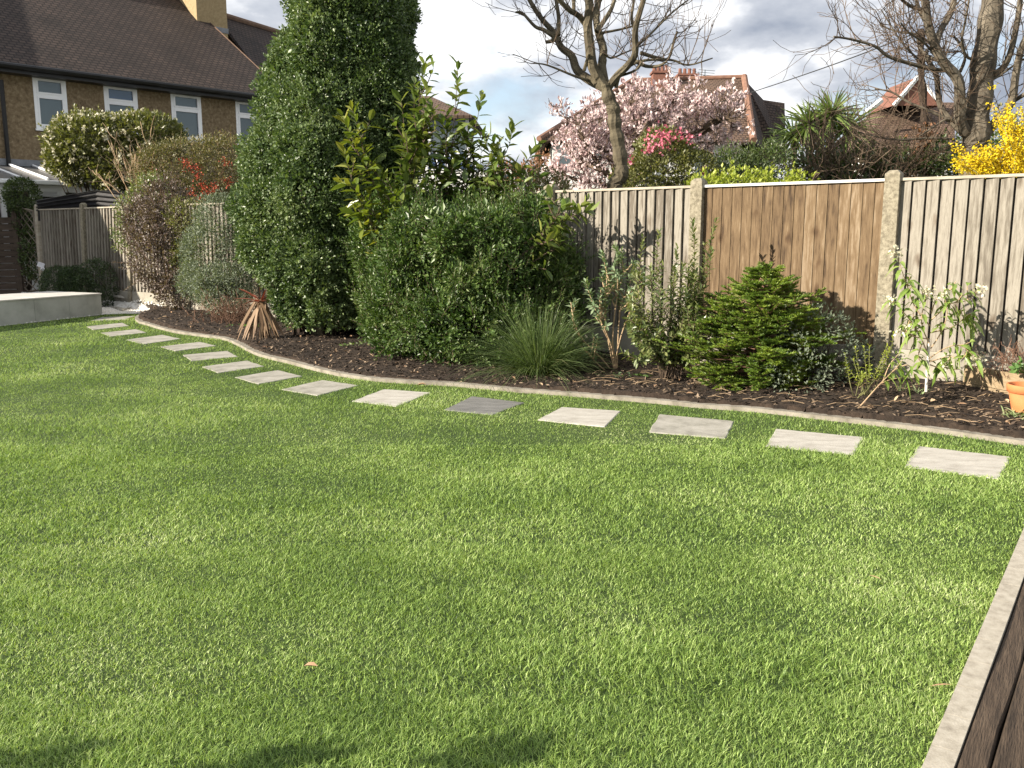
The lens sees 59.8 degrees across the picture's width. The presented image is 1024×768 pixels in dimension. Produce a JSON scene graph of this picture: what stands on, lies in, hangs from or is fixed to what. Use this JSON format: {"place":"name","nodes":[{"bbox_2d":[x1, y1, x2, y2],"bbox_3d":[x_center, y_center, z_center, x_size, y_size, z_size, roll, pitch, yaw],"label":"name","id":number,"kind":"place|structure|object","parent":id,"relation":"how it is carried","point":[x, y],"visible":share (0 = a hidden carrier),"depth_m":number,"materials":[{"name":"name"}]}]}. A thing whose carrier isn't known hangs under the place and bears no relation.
{"place":"outdoors","nodes":[
{"label":"outdoors","id":0,"kind":"place"},
{"bbox_2d":[0,292,172,325],"bbox_3d":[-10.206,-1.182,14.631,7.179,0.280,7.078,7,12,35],"label":"gravel path","id":1,"kind":"structure","parent":0,"point":[127,303],"depth_m":15.98,"materials":[{"name":"white gravel"}]},
{"bbox_2d":[36,264,79,291],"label":"box bush","id":2,"kind":"object","parent":1,"relation":"on","point":[43,284],"visible":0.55,"depth_m":16.04,"materials":[{"name":"green plant"}]},
{"bbox_2d":[53,265,95,292],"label":"box bush","id":3,"kind":"object","parent":1,"relation":"on","point":[71,271],"visible":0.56,"depth_m":16.05,"materials":[{"name":"green plant"}]},
{"bbox_2d":[71,257,119,306],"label":"box bush","id":4,"kind":"object","parent":1,"relation":"on","point":[95,262],"visible":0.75,"depth_m":16.05,"materials":[{"name":"green plant"}]},
{"bbox_2d":[106,305,130,310],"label":"gravel slab","id":5,"kind":"structure","parent":1,"relation":"on","point":[120,309],"depth_m":15.67,"materials":[{"name":"stone"}]},
{"bbox_2d":[417,96,486,190],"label":"house","id":6,"kind":"structure","parent":0,"point":[460,114],"depth_m":25.50,"materials":[{"name":"tile"}]},
{"bbox_2d":[428,118,468,151],"bbox_3d":[-1.838,-7.075,25.538,1.200,1.200,0.100,0,10,0],"label":"window","id":7,"kind":"structure","parent":6,"relation":"in","point":[467,121],"depth_m":25.46,"materials":[{"name":"grey glass"}]},
{"bbox_2d":[0,312,1023,767],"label":"lawn ground","id":8,"kind":"structure","parent":0,"point":[440,432],"depth_m":3.90,"materials":[{"name":"green plant"}]},
{"bbox_2d":[88,323,127,329],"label":"stepping stone","id":9,"kind":"object","parent":8,"relation":"on","point":[105,326],"visible":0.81,"depth_m":13.24,"materials":[{"name":"stone"}]},
{"bbox_2d":[92,316,133,320],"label":"stepping stone","id":10,"kind":"object","parent":8,"relation":"on","point":[113,318],"visible":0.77,"depth_m":14.32,"materials":[{"name":"stone"}]},
{"bbox_2d":[104,329,145,336],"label":"stepping stone","id":11,"kind":"object","parent":8,"relation":"on","point":[124,332],"visible":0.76,"depth_m":12.53,"materials":[{"name":"stone"}]},
{"bbox_2d":[128,335,178,343],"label":"stepping stone","id":12,"kind":"object","parent":8,"relation":"on","point":[153,339],"visible":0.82,"depth_m":11.79,"materials":[{"name":"stone"}]},
{"bbox_2d":[161,342,214,350],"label":"stepping stone","id":13,"kind":"object","parent":8,"relation":"on","point":[186,346],"visible":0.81,"depth_m":11.13,"materials":[{"name":"stone"}]},
{"bbox_2d":[183,351,236,360],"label":"stepping stone","id":14,"kind":"object","parent":8,"relation":"on","point":[206,356],"visible":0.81,"depth_m":10.39,"materials":[{"name":"stone"}]},
{"bbox_2d":[203,361,263,372],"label":"stepping stone","id":15,"kind":"object","parent":8,"relation":"on","point":[228,367],"visible":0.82,"depth_m":9.61,"materials":[{"name":"stone"}]},
{"bbox_2d":[235,370,301,383],"bbox_3d":[-2.458,-0.057,8.991,0.515,0.048,0.616,8,12,38],"label":"stepping stone","id":16,"kind":"object","parent":8,"relation":"on","point":[268,377],"visible":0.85,"depth_m":8.95,"materials":[{"name":"stone"}]},
{"bbox_2d":[304,662,317,665],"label":"fallen leaf","id":17,"kind":"object","parent":8,"relation":"on","point":[310,664],"visible":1,"depth_m":2.97,"materials":[{"name":"brown plant"}]},
{"bbox_2d":[282,380,357,395],"bbox_3d":[-1.814,0.048,8.416,0.514,0.048,0.612,6,11,31],"label":"stepping stone","id":18,"kind":"object","parent":8,"relation":"on","point":[318,388],"visible":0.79,"depth_m":8.40,"materials":[{"name":"stone"}]},
{"bbox_2d":[352,389,428,406],"bbox_3d":[-1.086,0.135,7.937,0.486,0.047,0.676,4,10,20],"label":"stepping stone","id":19,"kind":"object","parent":8,"relation":"on","point":[395,398],"visible":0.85,"depth_m":7.92,"materials":[{"name":"stone"}]},
{"bbox_2d":[444,396,523,414],"bbox_3d":[-0.257,0.196,7.593,0.551,0.042,0.626,5,11,26],"label":"stepping stone","id":20,"kind":"object","parent":8,"relation":"on","point":[478,405],"visible":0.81,"depth_m":7.57,"materials":[{"name":"grey stone"}]},
{"bbox_2d":[538,407,619,426],"bbox_3d":[0.553,0.274,7.144,0.566,0.037,0.645,4,10,20],"label":"stepping stone","id":21,"kind":"object","parent":8,"relation":"on","point":[588,417],"visible":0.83,"depth_m":7.12,"materials":[{"name":"stone"}]},
{"bbox_2d":[649,414,732,438],"bbox_3d":[1.363,0.333,6.796,0.607,0.037,0.708,3,10,19],"label":"stepping stone","id":22,"kind":"object","parent":8,"relation":"on","point":[685,426],"visible":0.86,"depth_m":6.75,"materials":[{"name":"stone"}]},
{"bbox_2d":[765,429,862,454],"bbox_3d":[2.123,0.420,6.284,0.616,0.037,0.600,5,11,26],"label":"stepping stone","id":23,"kind":"object","parent":8,"relation":"on","point":[845,444],"visible":0.74,"depth_m":6.26,"materials":[{"name":"stone"}]},
{"bbox_2d":[906,446,1010,478],"bbox_3d":[2.860,0.514,5.724,0.567,0.037,0.657,6,11,33],"label":"stepping stone","id":24,"kind":"object","parent":8,"relation":"on","point":[954,461],"visible":0.75,"depth_m":5.71,"materials":[{"name":"stone"}]},
{"bbox_2d":[426,150,600,192],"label":"hedge","id":25,"kind":"object","parent":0,"point":[432,176],"visible":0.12,"depth_m":21.53,"materials":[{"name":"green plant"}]},
{"bbox_2d":[103,291,1015,417],"bbox_3d":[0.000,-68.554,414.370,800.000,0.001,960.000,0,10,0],"label":"ground","id":26,"kind":"structure","parent":0,"point":[845,344],"depth_m":11.04,"materials":[{"name":"brown soil"}]},
{"bbox_2d":[0,211,25,293],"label":"end fence","id":27,"kind":"object","parent":26,"relation":"on","point":[9,265],"visible":0.75,"depth_m":18.48,"materials":[{"name":"brown wood"}]},
{"bbox_2d":[13,206,38,291],"bbox_3d":[-10.049,-2.781,18.460,0.849,1.844,0.103,6,11,31],"label":"trellis","id":28,"kind":"object","parent":27,"relation":"attached to","point":[34,231],"visible":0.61,"depth_m":18.39,"materials":[{"name":"brown wood"}]},
{"bbox_2d":[0,175,42,290],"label":"climbing shrub","id":29,"kind":"object","parent":26,"relation":"on","point":[11,183],"visible":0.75,"depth_m":18.42,"materials":[{"name":"green plant"}]},
{"bbox_2d":[0,158,95,291],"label":"conservatory","id":30,"kind":"object","parent":26,"relation":"on","point":[34,170],"visible":0.2,"depth_m":19.51,"materials":[{"name":"grey"}]},
{"bbox_2d":[36,190,60,198],"bbox_3d":[-10.156,-3.481,19.566,0.072,1.540,0.548,9,13,42],"label":"window","id":31,"kind":"structure","parent":30,"relation":"in","point":[46,193],"depth_m":19.47,"materials":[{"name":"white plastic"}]},
{"bbox_2d":[0,291,101,325],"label":"terrace","id":32,"kind":"structure","parent":26,"relation":"on","point":[23,308],"depth_m":14.08,"materials":[{"name":"concrete"}]},
{"bbox_2d":[33,103,191,194],"bbox_3d":[-8.361,-3.819,18.861,3.118,4.120,2.072,0,10,0],"label":"camellia","id":33,"kind":"object","parent":26,"relation":"on","point":[58,145],"visible":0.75,"depth_m":18.14,"materials":[{"name":"green plant"}]},
{"bbox_2d":[88,115,181,205],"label":"bare twig shrub","id":34,"kind":"object","parent":26,"relation":"on","point":[134,168],"visible":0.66,"depth_m":17.11,"materials":[{"name":"brown plant"}]},
{"bbox_2d":[109,169,170,257],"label":"light green shrub","id":35,"kind":"object","parent":26,"relation":"on","point":[143,176],"visible":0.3,"depth_m":15.47,"materials":[{"name":"green plant"}]},
{"bbox_2d":[0,0,317,202],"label":"house","id":36,"kind":"structure","parent":26,"relation":"on","point":[192,66],"depth_m":23.40,"materials":[{"name":"brown brick"}]},
{"bbox_2d":[32,77,67,130],"bbox_3d":[-11.079,-6.719,21.381,0.110,1.274,0.816,9,13,42],"label":"window","id":37,"kind":"structure","parent":36,"relation":"in","point":[50,96],"depth_m":21.34,"materials":[{"name":"white plastic"}]},
{"bbox_2d":[103,86,137,133],"bbox_3d":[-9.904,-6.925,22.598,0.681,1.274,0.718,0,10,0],"label":"window","id":38,"kind":"structure","parent":36,"relation":"in","point":[115,98],"depth_m":22.54,"materials":[{"name":"white plastic"}]},
{"bbox_2d":[170,94,202,142],"bbox_3d":[-8.720,-7.140,23.868,0.110,1.274,0.910,9,13,42],"label":"window","id":39,"kind":"structure","parent":36,"relation":"in","point":[186,109],"depth_m":23.92,"materials":[{"name":"white plastic"}]},
{"bbox_2d":[235,101,260,144],"bbox_3d":[-7.432,-7.369,25.225,0.110,1.274,0.910,9,13,42],"label":"window","id":40,"kind":"structure","parent":36,"relation":"in","point":[243,120],"depth_m":25.07,"materials":[{"name":"white plastic"}]},
{"bbox_2d":[125,125,240,202],"bbox_3d":[-6.120,-3.218,17.327,2.833,3.438,1.568,0,10,0],"label":"flowering quince","id":41,"kind":"object","parent":26,"relation":"on","point":[225,140],"visible":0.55,"depth_m":16.85,"materials":[{"name":"red plant"}]},
{"bbox_2d":[159,195,211,273],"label":"olive green shrub","id":42,"kind":"object","parent":26,"relation":"on","point":[181,227],"visible":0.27,"depth_m":14.40,"materials":[{"name":"green plant"}]},
{"bbox_2d":[472,156,575,191],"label":"twiggy hedge","id":43,"kind":"object","parent":26,"relation":"on","point":[563,183],"visible":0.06,"depth_m":12.68,"materials":[{"name":"brown plant"}]},
{"bbox_2d":[34,170,1023,380],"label":"garden fence","id":44,"kind":"object","parent":26,"relation":"on","point":[838,239],"visible":0.38,"depth_m":8.30,"materials":[{"name":"wood"}]},
{"bbox_2d":[37,262,44,269],"bbox_3d":[-9.449,-2.364,17.851,0.150,0.145,0.032,21,-2,-30],"label":"hanging tag","id":45,"kind":"object","parent":44,"relation":"hanging from","point":[40,264],"visible":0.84,"depth_m":17.84,"materials":[{"name":"white plastic"}]},
{"bbox_2d":[36,190,133,220],"bbox_3d":[-8.314,-3.564,17.738,2.320,0.629,0.736,3,10,17],"label":"black cover","id":46,"kind":"object","parent":44,"relation":"attached to","point":[99,198],"visible":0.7,"depth_m":17.57,"materials":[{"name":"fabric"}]},
{"bbox_2d":[498,148,560,190],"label":"russet bush","id":47,"kind":"object","parent":26,"relation":"on","point":[537,159],"visible":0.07,"depth_m":19.39,"materials":[{"name":"brown plant"}]},
{"bbox_2d":[135,315,1023,445],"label":"bed edging","id":48,"kind":"object","parent":26,"relation":"on","point":[930,429],"visible":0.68,"depth_m":7.81,"materials":[{"name":"concrete"}]},
{"bbox_2d":[475,0,730,326],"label":"pollard tree","id":49,"kind":"object","parent":26,"relation":"on","point":[597,78],"visible":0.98,"depth_m":11.64,"materials":[{"name":"brown plant"}]},
{"bbox_2d":[531,62,759,192],"bbox_3d":[2.418,-3.627,16.729,4.143,4.505,2.404,0,10,0],"label":"pink magnolia","id":50,"kind":"object","parent":26,"relation":"on","point":[590,139],"visible":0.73,"depth_m":16.29,"materials":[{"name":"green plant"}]},
{"bbox_2d":[606,120,725,190],"bbox_3d":[2.511,-2.689,14.823,1.971,3.232,1.380,0,10,0],"label":"camellia","id":51,"kind":"object","parent":26,"relation":"on","point":[687,156],"visible":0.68,"depth_m":14.29,"materials":[{"name":"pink plant"}]},
{"bbox_2d":[683,157,820,185],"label":"lime bush","id":52,"kind":"object","parent":26,"relation":"on","point":[749,177],"visible":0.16,"depth_m":12.09,"materials":[{"name":"green plant"}]},
{"bbox_2d":[708,130,801,182],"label":"dark bush","id":53,"kind":"object","parent":26,"relation":"on","point":[758,157],"visible":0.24,"depth_m":15.13,"materials":[{"name":"green plant"}]},
{"bbox_2d":[758,87,883,165],"bbox_3d":[5.681,-3.421,16.642,2.094,4.120,2.004,0,10,0],"label":"cordyline palm","id":54,"kind":"object","parent":26,"relation":"on","point":[803,133],"visible":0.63,"depth_m":16.10,"materials":[{"name":"green plant"}]},
{"bbox_2d":[752,60,990,180],"bbox_3d":[5.369,-3.735,13.359,3.268,2.272,2.678,0,10,0],"label":"bare brown shrub","id":55,"kind":"object","parent":26,"relation":"on","point":[828,149],"visible":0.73,"depth_m":13.20,"materials":[{"name":"brown plant"}]},
{"bbox_2d":[783,127,961,180],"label":"ivy hedge","id":56,"kind":"object","parent":26,"relation":"on","point":[940,165],"visible":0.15,"depth_m":13.71,"materials":[{"name":"green plant"}]},
{"bbox_2d":[769,0,1023,177],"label":"bare tree","id":57,"kind":"object","parent":26,"relation":"on","point":[971,105],"visible":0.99,"depth_m":12.28,"materials":[{"name":"grey plant"}]},
{"bbox_2d":[905,28,937,175],"bbox_3d":[6.396,-3.167,13.891,0.512,4.515,0.485,0,10,0],"label":"ivy clad trunk","id":58,"kind":"object","parent":26,"relation":"on","point":[924,93],"visible":0.33,"depth_m":13.65,"materials":[{"name":"green plant"}]},
{"bbox_2d":[921,529,1023,767],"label":"stone edging","id":59,"kind":"object","parent":26,"relation":"on","point":[948,742],"visible":0.84,"depth_m":2.87,"materials":[{"name":"beige stone"}]},
{"bbox_2d":[948,82,1023,178],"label":"forsythia","id":60,"kind":"object","parent":26,"relation":"on","point":[985,164],"visible":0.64,"depth_m":11.54,"materials":[{"name":"yellow plant"}]},
{"bbox_2d":[956,582,1023,767],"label":"timber sleeper","id":61,"kind":"object","parent":26,"relation":"on","point":[995,738],"visible":1,"depth_m":2.63,"materials":[{"name":"brown wood"}]},
{"bbox_2d":[963,365,1023,393],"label":"board","id":62,"kind":"object","parent":26,"relation":"on","point":[972,377],"visible":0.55,"depth_m":7.35,"materials":[{"name":"beige wood"}]},
{"bbox_2d":[987,113,1023,165],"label":"dark bush","id":63,"kind":"object","parent":26,"relation":"on","point":[996,134],"visible":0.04,"depth_m":15.09,"materials":[{"name":"green plant"}]},
{"bbox_2d":[987,102,1023,150],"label":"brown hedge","id":64,"kind":"object","parent":26,"relation":"on","point":[1000,104],"visible":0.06,"depth_m":28.85,"materials":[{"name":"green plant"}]},
{"bbox_2d":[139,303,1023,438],"bbox_3d":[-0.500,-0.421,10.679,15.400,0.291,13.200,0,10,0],"label":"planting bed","id":65,"kind":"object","parent":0,"point":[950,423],"visible":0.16,"depth_m":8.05,"materials":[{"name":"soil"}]},
{"bbox_2d":[111,169,196,309],"bbox_3d":[-5.962,-2.358,14.982,1.925,2.534,1.484,9,13,42],"label":"purple leaved shrub","id":66,"kind":"object","parent":65,"relation":"on","point":[149,238],"visible":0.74,"depth_m":14.64,"materials":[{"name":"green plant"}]},
{"bbox_2d":[172,188,258,314],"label":"grey leaved shrub","id":67,"kind":"object","parent":65,"relation":"on","point":[195,278],"visible":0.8,"depth_m":13.66,"materials":[{"name":"green plant"}]},
{"bbox_2d":[180,284,257,325],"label":"fine russet shrub","id":68,"kind":"object","parent":65,"relation":"on","point":[224,315],"visible":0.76,"depth_m":12.92,"materials":[{"name":"brown plant"}]},
{"bbox_2d":[237,287,284,339],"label":"dried strap plant","id":69,"kind":"object","parent":65,"relation":"on","point":[262,316],"visible":0.91,"depth_m":11.37,"materials":[{"name":"beige plant"}]},
{"bbox_2d":[223,0,424,335],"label":"conical tree","id":70,"kind":"object","parent":65,"relation":"on","point":[325,59],"visible":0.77,"depth_m":10.67,"materials":[{"name":"green plant"}]},
{"bbox_2d":[329,99,417,297],"bbox_3d":[-1.440,-1.984,9.854,1.083,2.271,0.609,2,10,9],"label":"leaved shrub","id":71,"kind":"object","parent":65,"relation":"on","point":[362,202],"visible":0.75,"depth_m":9.76,"materials":[{"name":"green plant"}]},
{"bbox_2d":[328,168,600,365],"bbox_3d":[-0.529,-1.223,9.826,3.162,2.421,2.565,0,10,0],"label":"evergreen shrub","id":72,"kind":"object","parent":65,"relation":"on","point":[431,321],"visible":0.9,"depth_m":9.36,"materials":[{"name":"green plant"}]},
{"bbox_2d":[384,54,548,285],"bbox_3d":[-0.584,-2.433,10.259,2.023,2.653,0.776,0,10,0],"label":"leaved shrub","id":73,"kind":"object","parent":65,"relation":"on","point":[421,136],"visible":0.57,"depth_m":10.19,"materials":[{"name":"green plant"}]},
{"bbox_2d":[427,300,632,400],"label":"ornamental grass","id":74,"kind":"object","parent":65,"relation":"on","point":[545,356],"depth_m":8.69,"materials":[{"name":"green plant"}]},
{"bbox_2d":[489,184,599,282],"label":"leaved shrub","id":75,"kind":"object","parent":65,"relation":"on","point":[556,229],"visible":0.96,"depth_m":9.16,"materials":[{"name":"green plant"}]},
{"bbox_2d":[140,306,1009,423],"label":"leaf litter","id":76,"kind":"object","parent":65,"relation":"on","point":[896,397],"visible":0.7,"depth_m":8.44,"materials":[{"name":"brown plant"}]},
{"bbox_2d":[565,241,646,369],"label":"silvery shrub","id":77,"kind":"object","parent":65,"relation":"on","point":[606,288],"visible":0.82,"depth_m":8.80,"materials":[{"name":"green plant"}]},
{"bbox_2d":[609,372,631,377],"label":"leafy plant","id":78,"kind":"object","parent":65,"relation":"on","point":[619,374],"visible":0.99,"depth_m":8.62,"materials":[{"name":"green plant"}]},
{"bbox_2d":[619,217,718,378],"bbox_3d":[1.482,-0.766,8.300,1.048,1.571,0.888,0,10,0],"label":"bronze leaved shrub","id":79,"kind":"object","parent":65,"relation":"on","point":[638,327],"visible":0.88,"depth_m":8.27,"materials":[{"name":"green plant"}]},
{"bbox_2d":[651,261,865,390],"bbox_3d":[2.176,-0.509,8.057,1.911,1.222,1.249,0,10,0],"label":"dwarf fir","id":80,"kind":"object","parent":65,"relation":"on","point":[765,316],"visible":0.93,"depth_m":7.86,"materials":[{"name":"green plant"}]},
{"bbox_2d":[578,368,1023,421],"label":"fallen twigs","id":81,"kind":"object","parent":65,"relation":"on","point":[644,382],"visible":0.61,"depth_m":7.55,"materials":[{"name":"brown wood"}]},
{"bbox_2d":[759,300,880,394],"bbox_3d":[2.734,-0.313,7.911,1.231,0.871,0.684,-3,10,-19],"label":"grey shrub","id":82,"kind":"object","parent":65,"relation":"on","point":[831,366],"visible":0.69,"depth_m":7.79,"materials":[{"name":"green plant"}]},
{"bbox_2d":[836,369,863,377],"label":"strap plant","id":83,"kind":"object","parent":65,"relation":"on","point":[850,375],"visible":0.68,"depth_m":8.18,"materials":[{"name":"green plant"}]},
{"bbox_2d":[850,355,873,368],"bbox_3d":[3.079,-0.198,7.826,0.181,0.122,0.120,-6,11,-31],"label":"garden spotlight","id":84,"kind":"object","parent":65,"relation":"on","point":[861,363],"visible":0.76,"depth_m":7.79,"materials":[{"name":"black plastic"}]},
{"bbox_2d":[842,331,894,397],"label":"twiggy plant","id":85,"kind":"object","parent":65,"relation":"on","point":[860,378],"visible":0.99,"depth_m":7.34,"materials":[{"name":"green plant"}]},
{"bbox_2d":[859,351,926,406],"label":"leaning branch","id":86,"kind":"object","parent":65,"relation":"on","point":[900,372],"visible":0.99,"depth_m":7.00,"materials":[{"name":"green plant"}]},
{"bbox_2d":[912,384,932,394],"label":"bulb shoots","id":87,"kind":"object","parent":65,"relation":"on","point":[922,392],"visible":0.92,"depth_m":7.44,"materials":[{"name":"green plant"}]},
{"bbox_2d":[880,244,987,391],"bbox_3d":[3.417,-0.533,7.239,0.884,1.201,0.448,0,10,0],"label":"shrub","id":88,"kind":"object","parent":65,"relation":"on","point":[943,363],"visible":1,"depth_m":7.19,"materials":[{"name":"green plant"}]},
{"bbox_2d":[963,336,1023,381],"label":"twig bush","id":89,"kind":"object","parent":65,"relation":"on","point":[1002,361],"visible":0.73,"depth_m":7.23,"materials":[{"name":"brown plant"}]},
{"bbox_2d":[1001,406,1023,417],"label":"strap plant","id":90,"kind":"object","parent":65,"relation":"on","point":[1013,414],"visible":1,"depth_m":6.64,"materials":[{"name":"green plant"}]},
{"bbox_2d":[1006,381,1023,412],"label":"terracotta pot","id":91,"kind":"object","parent":65,"relation":"on","point":[1015,389],"visible":0.99,"depth_m":6.67,"materials":[{"name":"ceramic"}]},
{"bbox_2d":[1009,356,1023,374],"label":"leafy plant","id":92,"kind":"object","parent":91,"relation":"in","point":[1015,368],"visible":0.97,"depth_m":7.00,"materials":[{"name":"green plant"}]},
{"bbox_2d":[226,0,1023,181],"label":"sky","id":93,"kind":"structure","parent":0,"point":[470,32],"materials":[{"name":"white"}]},
{"bbox_2d":[535,65,784,191],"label":"house","id":94,"kind":"structure","parent":0,"point":[762,109],"depth_m":34.47,"materials":[{"name":"tile"}]},
{"bbox_2d":[555,153,591,169],"bbox_3d":[2.180,-7.635,31.659,1.300,1.100,0.096,0,10,0],"label":"window","id":95,"kind":"structure","parent":94,"relation":"in","point":[562,160],"depth_m":31.56,"materials":[{"name":"grey glass"}]},
{"bbox_2d":[693,155,728,178],"bbox_3d":[7.144,-7.710,32.101,1.300,1.100,0.096,0,10,0],"label":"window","id":96,"kind":"structure","parent":94,"relation":"in","point":[715,155],"depth_m":32.04,"materials":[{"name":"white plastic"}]},
{"bbox_2d":[705,32,915,106],"bbox_3d":[6.247,-7.207,21.621,0.541,0.617,15.046,-1,10,-4],"label":"power cable","id":97,"kind":"object","parent":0,"point":[821,68],"visible":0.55,"depth_m":19.05,"materials":[{"name":"black rubber"}]},
{"bbox_2d":[821,76,954,176],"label":"house","id":98,"kind":"structure","parent":0,"point":[882,101],"depth_m":34.26,"materials":[{"name":"tile"}]}
]}

